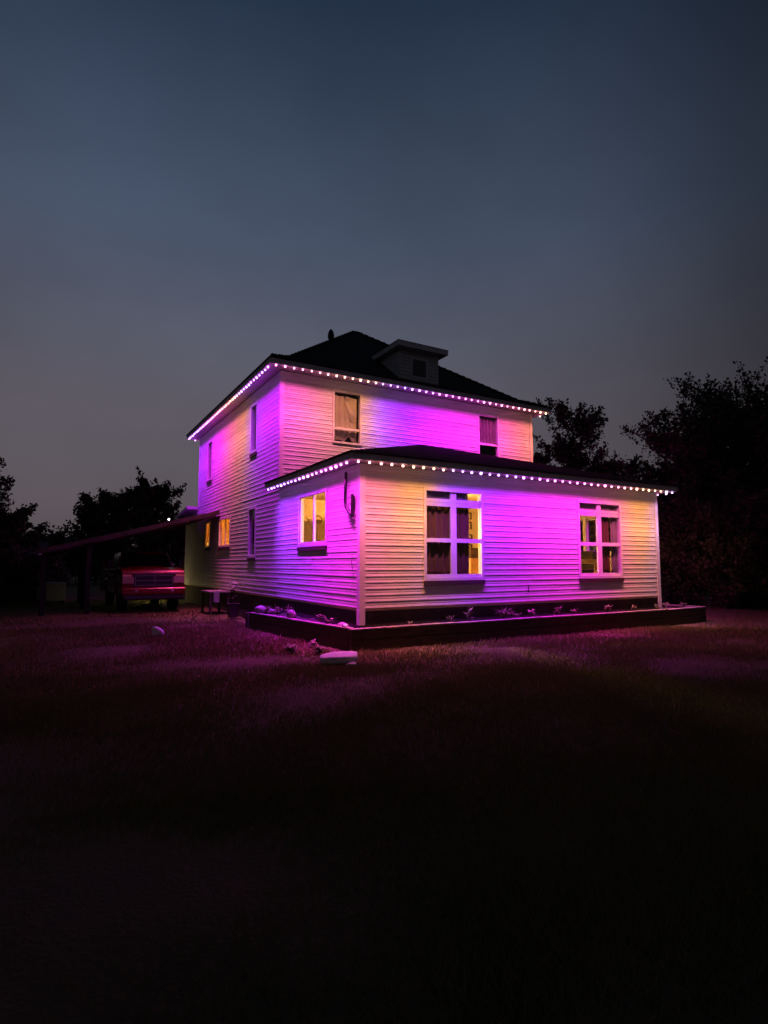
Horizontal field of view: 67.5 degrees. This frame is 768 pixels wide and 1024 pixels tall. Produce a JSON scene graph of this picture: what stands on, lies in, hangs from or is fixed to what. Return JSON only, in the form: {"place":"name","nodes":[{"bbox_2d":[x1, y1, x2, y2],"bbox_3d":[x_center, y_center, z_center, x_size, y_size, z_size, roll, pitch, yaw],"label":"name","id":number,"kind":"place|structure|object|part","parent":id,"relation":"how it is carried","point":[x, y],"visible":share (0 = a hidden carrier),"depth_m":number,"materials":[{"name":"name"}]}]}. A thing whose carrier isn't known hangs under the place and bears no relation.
{"place":"outdoors","nodes":[
{"label":"outdoors","id":0,"kind":"place"},
{"bbox_2d":[304,521,324,541],"bbox_3d":[-1.785,1.263,15.455,1.340,1.980,0.505,3,-6,-30],"label":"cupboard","id":1,"kind":"object","parent":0,"point":[308,531],"visible":0.08,"depth_m":15.21,"materials":[{"name":"brown wood"}]},
{"bbox_3d":[-2.065,1.220,15.043,0.380,1.870,0.020,3,-6,-30],"label":"cabinet door","id":2,"kind":"part","parent":1,"relation":"part of","materials":[{"name":"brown wood"}]},
{"bbox_3d":[-1.450,1.282,15.393,0.760,1.810,0.020,3,-6,-30],"label":"cabinet door","id":3,"kind":"part","parent":1,"relation":"part of","materials":[{"name":"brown wood"}]},
{"bbox_2d":[316,515,322,523],"bbox_3d":[-1.789,0.210,15.516,0.287,0.244,0.263,3,-6,-30],"label":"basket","id":4,"kind":"object","parent":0,"point":[319,521],"visible":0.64,"depth_m":15.43,"materials":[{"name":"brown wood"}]},
{"bbox_2d":[0,575,767,1023],"bbox_3d":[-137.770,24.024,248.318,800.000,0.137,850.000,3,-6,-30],"label":"ground","id":5,"kind":"structure","parent":0,"point":[78,913],"depth_m":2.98,"materials":[{"name":"green plant"}]},
{"bbox_2d":[0,457,14,511],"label":"tree","id":6,"kind":"object","parent":5,"relation":"on","point":[8,480],"visible":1,"depth_m":24.37,"materials":[{"name":"green plant"}]},
{"bbox_2d":[0,502,49,583],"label":"tree","id":7,"kind":"object","parent":5,"relation":"on","point":[14,526],"visible":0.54,"depth_m":24.63,"materials":[{"name":"green plant"}]},
{"bbox_2d":[12,542,48,602],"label":"shed","id":8,"kind":"structure","parent":5,"relation":"on","point":[43,544],"depth_m":24.84,"materials":[{"name":"concrete"}]},
{"bbox_2d":[37,582,65,603],"bbox_3d":[-13.711,3.334,23.679,0.960,0.870,0.740,4,-7,-38],"label":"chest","id":9,"kind":"object","parent":5,"relation":"on","point":[55,591],"visible":0.65,"depth_m":23.49,"materials":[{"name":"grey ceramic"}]},
{"bbox_2d":[14,525,94,584],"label":"tree","id":10,"kind":"object","parent":5,"relation":"on","point":[54,539],"visible":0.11,"depth_m":46.30,"materials":[{"name":"green plant"}]},
{"bbox_2d":[24,524,164,583],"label":"tree","id":11,"kind":"object","parent":5,"relation":"on","point":[94,574],"visible":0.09,"depth_m":47.74,"materials":[{"name":"green plant"}]},
{"bbox_2d":[61,485,140,589],"bbox_3d":[-17.285,1.502,35.708,4.598,6.723,4.248,0,-5,-5],"label":"tree","id":12,"kind":"object","parent":5,"relation":"on","point":[101,517],"visible":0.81,"depth_m":34.97,"materials":[{"name":"green plant"}]},
{"bbox_2d":[36,510,219,615],"bbox_3d":[-9.830,1.849,21.736,5.580,3.620,6.060,3,-6,-30],"label":"carport","id":13,"kind":"object","parent":5,"relation":"on","point":[84,546],"visible":0.92,"depth_m":19.25,"materials":[{"name":"wood"}]},
{"bbox_2d":[103,552,184,611],"bbox_3d":[-9.185,2.558,21.688,2.560,2.060,5.975,3,-6,-31],"label":"pickup truck","id":14,"kind":"object","parent":5,"relation":"on","point":[153,577],"visible":1,"depth_m":19.61,"materials":[{"name":"red paint"}]},
{"bbox_3d":[-10.273,2.542,21.512,0.044,0.740,0.980,3,-6,-31],"label":"door","id":15,"kind":"part","parent":14,"relation":"part of","materials":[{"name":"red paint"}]},
{"bbox_3d":[-9.715,2.460,20.603,0.044,0.740,1.080,3,-6,-31],"label":"door","id":16,"kind":"part","parent":14,"relation":"part of","materials":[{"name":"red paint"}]},
{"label":"side window","id":17,"kind":"part","parent":14,"relation":"part of","materials":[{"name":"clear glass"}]},
{"bbox_2d":[115,466,186,552],"bbox_3d":[-14.701,1.104,35.795,4.164,7.545,4.594,3,-6,-30],"label":"tree","id":18,"kind":"object","parent":5,"relation":"on","point":[148,501],"visible":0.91,"depth_m":35.31,"materials":[{"name":"green plant"}]},
{"bbox_2d":[152,626,163,635],"bbox_3d":[-5.007,2.646,12.751,0.260,0.231,0.282,3,-6,-30],"label":"rock","id":19,"kind":"object","parent":5,"relation":"on","point":[158,631],"visible":0.93,"depth_m":12.66,"materials":[{"name":"grey stone"}]},
{"bbox_2d":[201,590,230,614],"bbox_3d":[-5.618,2.989,19.122,0.680,0.740,1.240,3,-6,-30],"label":"bench","id":20,"kind":"object","parent":5,"relation":"on","point":[210,592],"visible":0.81,"depth_m":18.79,"materials":[{"name":"wood"}]},
{"bbox_2d":[214,591,219,602],"bbox_3d":[-5.445,2.750,18.620,0.180,0.382,0.196,3,-6,-30],"label":"cloth","id":21,"kind":"object","parent":20,"relation":"hanging from","point":[216,595],"visible":1,"depth_m":18.54,"materials":[{"name":"grey fabric"}]},
{"bbox_2d":[226,581,239,617],"bbox_3d":[-4.640,2.670,17.689,0.440,1.117,0.429,3,-6,-30],"label":"potted plant","id":22,"kind":"object","parent":5,"relation":"on","point":[232,609],"visible":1,"depth_m":17.55,"materials":[{"name":"green plant"}]},
{"bbox_2d":[282,641,301,653],"bbox_3d":[-1.683,2.473,10.440,0.387,0.236,0.387,0,-5,-5],"label":"grass tuft","id":23,"kind":"object","parent":5,"relation":"on","point":[293,647],"visible":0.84,"depth_m":10.41,"materials":[{"name":"green plant"}]},
{"bbox_2d":[306,639,318,647],"bbox_3d":[-1.348,2.549,11.104,0.360,0.196,0.241,-5,-7,44],"label":"grass tuft","id":24,"kind":"object","parent":5,"relation":"on","point":[314,643],"visible":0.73,"depth_m":11.12,"materials":[{"name":"green plant"}]},
{"bbox_2d":[310,644,325,654],"bbox_3d":[-1.181,2.474,10.344,0.348,0.215,0.292,-4,-6,36],"label":"grass tuft","id":25,"kind":"object","parent":5,"relation":"on","point":[319,649],"visible":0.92,"depth_m":10.32,"materials":[{"name":"green plant"}]},
{"bbox_2d":[319,651,357,663],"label":"rock","id":26,"kind":"structure","parent":5,"relation":"on","point":[338,657],"depth_m":9.17,"materials":[{"name":"stone"}]},
{"bbox_2d":[174,329,679,627],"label":"house","id":27,"kind":"structure","parent":5,"relation":"on","point":[363,564],"depth_m":15.05,"materials":[{"name":"beige paint"}]},
{"bbox_2d":[205,521,210,550],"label":"window","id":28,"kind":"structure","parent":27,"relation":"in","point":[207,530],"depth_m":22.30,"materials":[{"name":"glass"}]},
{"bbox_2d":[206,439,212,483],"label":"window","id":29,"kind":"structure","parent":27,"relation":"in","point":[209,460],"depth_m":22.71,"materials":[{"name":"white paint"}]},
{"bbox_2d":[218,516,230,549],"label":"window","id":30,"kind":"structure","parent":27,"relation":"in","point":[220,547],"depth_m":20.12,"materials":[{"name":"white paint"}]},
{"bbox_2d":[222,519,229,544],"bbox_3d":[-5.490,0.710,20.126,0.049,0.920,1.370,3,-6,-30],"label":"curtain","id":31,"kind":"object","parent":27,"relation":"hanging from","point":[223,535],"visible":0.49,"depth_m":20.35,"materials":[{"name":"brown fabric"}]},
{"bbox_2d":[188,364,270,438],"bbox_3d":[-5.648,-3.461,19.756,0.075,0.076,10.520,3,-6,-30],"label":"light string","id":32,"kind":"object","parent":27,"relation":"attached to","point":[234,397],"visible":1,"depth_m":18.32,"materials":[{"name":"white paint"}]},
{"bbox_2d":[247,506,255,560],"bbox_3d":[-3.944,0.659,17.326,0.134,1.622,0.755,3,-6,-30],"label":"window","id":33,"kind":"structure","parent":27,"relation":"in","point":[250,557],"depth_m":17.56,"materials":[{"name":"white paint"}]},
{"bbox_2d":[249,401,257,457],"bbox_3d":[-3.944,-2.518,17.612,0.134,1.622,0.675,3,-6,-30],"label":"window","id":34,"kind":"structure","parent":27,"relation":"in","point":[253,452],"depth_m":17.81,"materials":[{"name":"white paint"}]},
{"bbox_2d":[267,460,350,489],"bbox_3d":[-1.877,-0.768,13.085,0.068,0.078,4.900,3,-6,-30],"label":"light string","id":35,"kind":"object","parent":27,"relation":"attached to","point":[315,472],"visible":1,"depth_m":12.57,"materials":[{"name":"white paint"}]},
{"bbox_2d":[297,488,327,550],"bbox_3d":[-1.634,0.215,13.342,0.134,1.352,1.725,3,-6,-30],"label":"window","id":36,"kind":"structure","parent":27,"relation":"in","point":[301,546],"depth_m":13.33,"materials":[{"name":"white paint"}]},
{"bbox_2d":[334,395,356,442],"bbox_3d":[-1.126,-2.682,16.635,0.762,1.370,0.071,3,-6,-30],"label":"curtain","id":37,"kind":"object","parent":27,"relation":"hanging from","point":[346,412],"visible":1,"depth_m":16.65,"materials":[{"name":"white fabric"}]},
{"bbox_2d":[332,389,361,445],"bbox_3d":[-1.079,-2.710,16.605,0.930,1.540,0.124,3,-6,-30],"label":"window","id":38,"kind":"structure","parent":27,"relation":"in","point":[359,430],"depth_m":16.65,"materials":[{"name":"white paint"}]},
{"bbox_2d":[272,363,546,413],"bbox_3d":[1.397,-3.657,17.594,10.040,0.075,0.069,3,-6,-30],"label":"light string","id":39,"kind":"object","parent":27,"relation":"attached to","point":[405,387],"visible":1,"depth_m":17.08,"materials":[{"name":"white paint"}]},
{"bbox_2d":[427,506,449,573],"bbox_3d":[1.186,0.617,12.249,0.818,1.550,0.048,3,-6,-30],"label":"curtain","id":40,"kind":"object","parent":27,"relation":"hanging from","point":[438,557],"visible":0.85,"depth_m":12.23,"materials":[{"name":"fabric"}]},
{"bbox_2d":[426,491,467,500],"bbox_3d":[1.346,-0.336,12.422,1.175,0.300,0.013,3,-6,-30],"label":"blind","id":41,"kind":"object","parent":27,"relation":"attached to","point":[441,495],"visible":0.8,"depth_m":12.39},
{"bbox_2d":[423,487,484,584],"bbox_3d":[1.496,0.532,12.373,1.605,2.047,0.134,3,-6,-30],"label":"window","id":42,"kind":"structure","parent":27,"relation":"in","point":[452,503],"depth_m":12.36,"materials":[{"name":"white paint"}]},
{"bbox_2d":[456,508,468,573],"bbox_3d":[1.671,0.642,12.526,0.420,1.550,0.048,3,-6,-30],"label":"curtain","id":43,"kind":"object","parent":27,"relation":"hanging from","point":[462,519],"visible":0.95,"depth_m":12.56,"materials":[{"name":"fabric"}]},
{"bbox_2d":[479,416,494,443],"bbox_3d":[3.432,-2.714,19.289,0.784,0.990,0.085,3,-6,-30],"label":"curtain","id":44,"kind":"object","parent":27,"relation":"hanging from","point":[487,428],"visible":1,"depth_m":19.31,"materials":[{"name":"fabric"}]},
{"bbox_2d":[478,413,499,456],"bbox_3d":[3.465,-2.495,19.215,0.900,1.540,0.124,3,-6,-30],"label":"window","id":45,"kind":"structure","parent":27,"relation":"in","point":[496,419],"depth_m":19.33,"materials":[{"name":"white paint"}]},
{"bbox_2d":[353,459,675,492],"bbox_3d":[3.698,-0.750,13.322,9.900,0.072,0.075,3,-6,-30],"label":"light string","id":46,"kind":"object","parent":27,"relation":"attached to","point":[443,469],"visible":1,"depth_m":12.75,"materials":[{"name":"white paint"}]},
{"bbox_2d":[581,551,596,572],"bbox_3d":[5.731,1.749,17.457,1.000,1.130,1.440,3,-6,-30],"label":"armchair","id":47,"kind":"object","parent":27,"relation":"in","point":[588,568],"visible":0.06,"depth_m":17.25,"materials":[{"name":"fabric"}]},
{"bbox_2d":[580,518,610,551],"bbox_3d":[6.307,0.774,17.823,0.134,1.242,2.015,3,-6,-30],"label":"window","id":48,"kind":"structure","parent":27,"relation":"in","point":[586,518],"depth_m":17.79,"materials":[{"name":"white paint"}]},
{"bbox_2d":[579,503,615,510],"bbox_3d":[5.463,-0.128,14.786,1.500,0.290,0.013,3,-6,-30],"label":"blind","id":49,"kind":"object","parent":27,"relation":"attached to","point":[592,507],"visible":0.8,"depth_m":14.74,"materials":[{"name":"grey"}]},
{"bbox_2d":[577,500,623,581],"bbox_3d":[5.490,0.751,14.665,1.645,2.042,0.134,3,-6,-30],"label":"window","id":50,"kind":"structure","parent":27,"relation":"in","point":[598,513],"depth_m":14.66,"materials":[{"name":"white paint"}]},
{"bbox_2d":[601,517,609,572],"bbox_3d":[5.687,0.850,14.831,0.390,1.550,0.043,3,-6,-31],"label":"curtain","id":51,"kind":"object","parent":27,"relation":"hanging from","point":[605,539],"visible":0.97,"depth_m":14.85,"materials":[{"name":"fabric"}]},
{"bbox_2d":[610,517,617,572],"bbox_3d":[5.992,0.835,15.004,0.270,1.610,0.045,3,-6,-30],"label":"curtain","id":52,"kind":"object","parent":27,"relation":"hanging from","point":[614,555],"visible":0.98,"depth_m":15.01,"materials":[{"name":"fabric"}]},
{"bbox_2d":[245,604,706,651],"bbox_3d":[2.719,2.824,15.361,11.610,0.493,5.117,3,-6,-30],"label":"raised planter","id":53,"kind":"object","parent":5,"relation":"on","point":[349,637],"visible":0.85,"depth_m":12.41,"materials":[{"name":"wood"}]},
{"bbox_2d":[255,605,265,613],"bbox_3d":[-3.056,2.433,14.225,0.295,0.237,0.291,-2,-5,17],"label":"stone","id":54,"kind":"object","parent":53,"relation":"on","point":[258,609],"visible":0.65,"depth_m":14.10,"materials":[{"name":"grey stone"}]},
{"bbox_2d":[262,605,271,613],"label":"weed plant","id":55,"kind":"object","parent":53,"relation":"on","point":[266,609],"visible":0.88,"depth_m":13.97,"materials":[{"name":"green plant"}]},
{"bbox_2d":[265,609,275,613],"bbox_3d":[-2.826,2.474,14.290,0.317,0.158,0.224,3,-6,-30],"label":"stone","id":56,"kind":"object","parent":53,"relation":"on","point":[272,611],"visible":0.55,"depth_m":14.21,"materials":[{"name":"grey stone"}]},
{"bbox_2d":[274,607,281,615],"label":"weed plant","id":57,"kind":"object","parent":53,"relation":"on","point":[277,612],"visible":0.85,"depth_m":13.54,"materials":[{"name":"green plant"}]},
{"bbox_2d":[287,610,295,617],"bbox_3d":[-2.065,2.307,12.834,0.196,0.252,0.271,3,-6,-30],"label":"stone","id":58,"kind":"object","parent":53,"relation":"on","point":[291,613],"visible":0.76,"depth_m":12.74,"materials":[{"name":"grey stone"}]},
{"bbox_2d":[316,613,325,622],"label":"weed plant","id":59,"kind":"object","parent":53,"relation":"on","point":[320,619],"visible":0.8,"depth_m":11.93,"materials":[{"name":"green plant"}]},
{"bbox_2d":[464,605,473,620],"bbox_3d":[1.809,2.177,12.222,0.279,0.388,0.262,3,-6,-30],"label":"weed plant","id":60,"kind":"object","parent":53,"relation":"in","point":[468,614],"visible":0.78,"depth_m":12.25,"materials":[{"name":"green plant"}]},
{"bbox_2d":[492,606,511,618],"bbox_3d":[2.631,2.229,12.687,0.465,0.337,0.343,-3,-6,26],"label":"weed plant","id":61,"kind":"object","parent":53,"relation":"on","point":[503,615],"visible":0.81,"depth_m":12.69,"materials":[{"name":"green plant"}]},
{"bbox_2d":[509,609,521,617],"bbox_3d":[2.921,2.305,12.923,0.274,0.228,0.292,4,-7,-41],"label":"weed plant","id":62,"kind":"object","parent":53,"relation":"on","point":[516,614],"visible":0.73,"depth_m":12.89,"materials":[{"name":"green plant"}]},
{"bbox_2d":[526,609,535,616],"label":"weed plant","id":63,"kind":"object","parent":53,"relation":"in","point":[532,614],"visible":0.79,"depth_m":13.09,"materials":[{"name":"green plant"}]},
{"bbox_2d":[553,607,561,615],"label":"weed plant","id":64,"kind":"object","parent":53,"relation":"on","point":[558,611],"visible":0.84,"depth_m":13.51,"materials":[{"name":"green plant"}]},
{"bbox_2d":[533,444,552,464],"bbox_3d":[8.533,0.468,30.507,2.709,7.855,2.652,3,-6,-30],"label":"tree","id":65,"kind":"object","parent":5,"relation":"on","point":[540,458],"visible":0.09,"depth_m":30.37,"materials":[{"name":"green plant"}]},
{"bbox_2d":[533,397,615,550],"bbox_3d":[10.069,-0.912,29.690,3.762,10.456,4.123,5,-7,-42],"label":"tree","id":66,"kind":"object","parent":5,"relation":"on","point":[577,427],"visible":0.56,"depth_m":29.14,"materials":[{"name":"green plant"}]},
{"bbox_2d":[595,454,649,550],"bbox_3d":[12.363,0.656,30.699,2.952,7.514,3.023,0,-5,0],"label":"tree","id":67,"kind":"object","parent":5,"relation":"on","point":[635,461],"visible":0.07,"depth_m":30.32,"materials":[{"name":"green plant"}]},
{"bbox_2d":[592,462,692,551],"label":"tree","id":68,"kind":"object","parent":5,"relation":"on","point":[658,495],"depth_m":43.43,"materials":[{"name":"green plant"}]},
{"bbox_2d":[590,404,750,604],"bbox_3d":[11.917,-0.558,23.634,5.681,8.686,5.307,3,-6,-30],"label":"tree","id":69,"kind":"object","parent":5,"relation":"on","point":[693,452],"visible":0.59,"depth_m":23.21,"materials":[{"name":"green plant"}]},
{"bbox_2d":[660,555,710,605],"bbox_3d":[11.895,2.564,23.157,2.854,2.543,2.310,-4,-6,35],"label":"shrub","id":70,"kind":"object","parent":5,"relation":"on","point":[671,594],"visible":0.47,"depth_m":22.59,"materials":[{"name":"green plant"}]},
{"bbox_2d":[650,356,767,601],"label":"tree","id":71,"kind":"object","parent":5,"relation":"on","point":[722,400],"visible":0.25,"depth_m":24.77,"materials":[{"name":"green plant"}]},
{"bbox_2d":[657,483,767,608],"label":"tree","id":72,"kind":"object","parent":5,"relation":"on","point":[740,523],"visible":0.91,"depth_m":20.85,"materials":[{"name":"green plant"}]},
{"bbox_2d":[698,402,767,543],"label":"tree","id":73,"kind":"object","parent":5,"relation":"on","point":[755,444],"visible":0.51,"depth_m":23.13,"materials":[{"name":"green plant"}]},
{"bbox_2d":[704,540,767,606],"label":"shrub","id":74,"kind":"object","parent":5,"relation":"on","point":[746,578],"visible":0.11,"depth_m":21.38,"materials":[{"name":"green plant"}]},
{"bbox_2d":[0,0,767,559],"label":"sky","id":75,"kind":"structure","parent":0,"point":[561,199],"materials":[{"name":"blue"}]},
{"bbox_2d":[469,548,478,573],"bbox_3d":[2.256,1.536,14.423,0.610,1.250,0.510,3,-6,-30],"label":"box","id":76,"kind":"object","parent":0,"point":[473,560],"visible":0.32,"depth_m":14.13,"materials":[{"name":"orange cardboard"}]},
{"bbox_2d":[581,559,596,572],"bbox_3d":[5.333,1.794,15.774,0.900,0.980,0.600,3,-6,-30],"label":"table","id":77,"kind":"object","parent":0,"point":[589,561],"visible":0.11,"depth_m":15.69,"materials":[{"name":"beige"}]}
]}

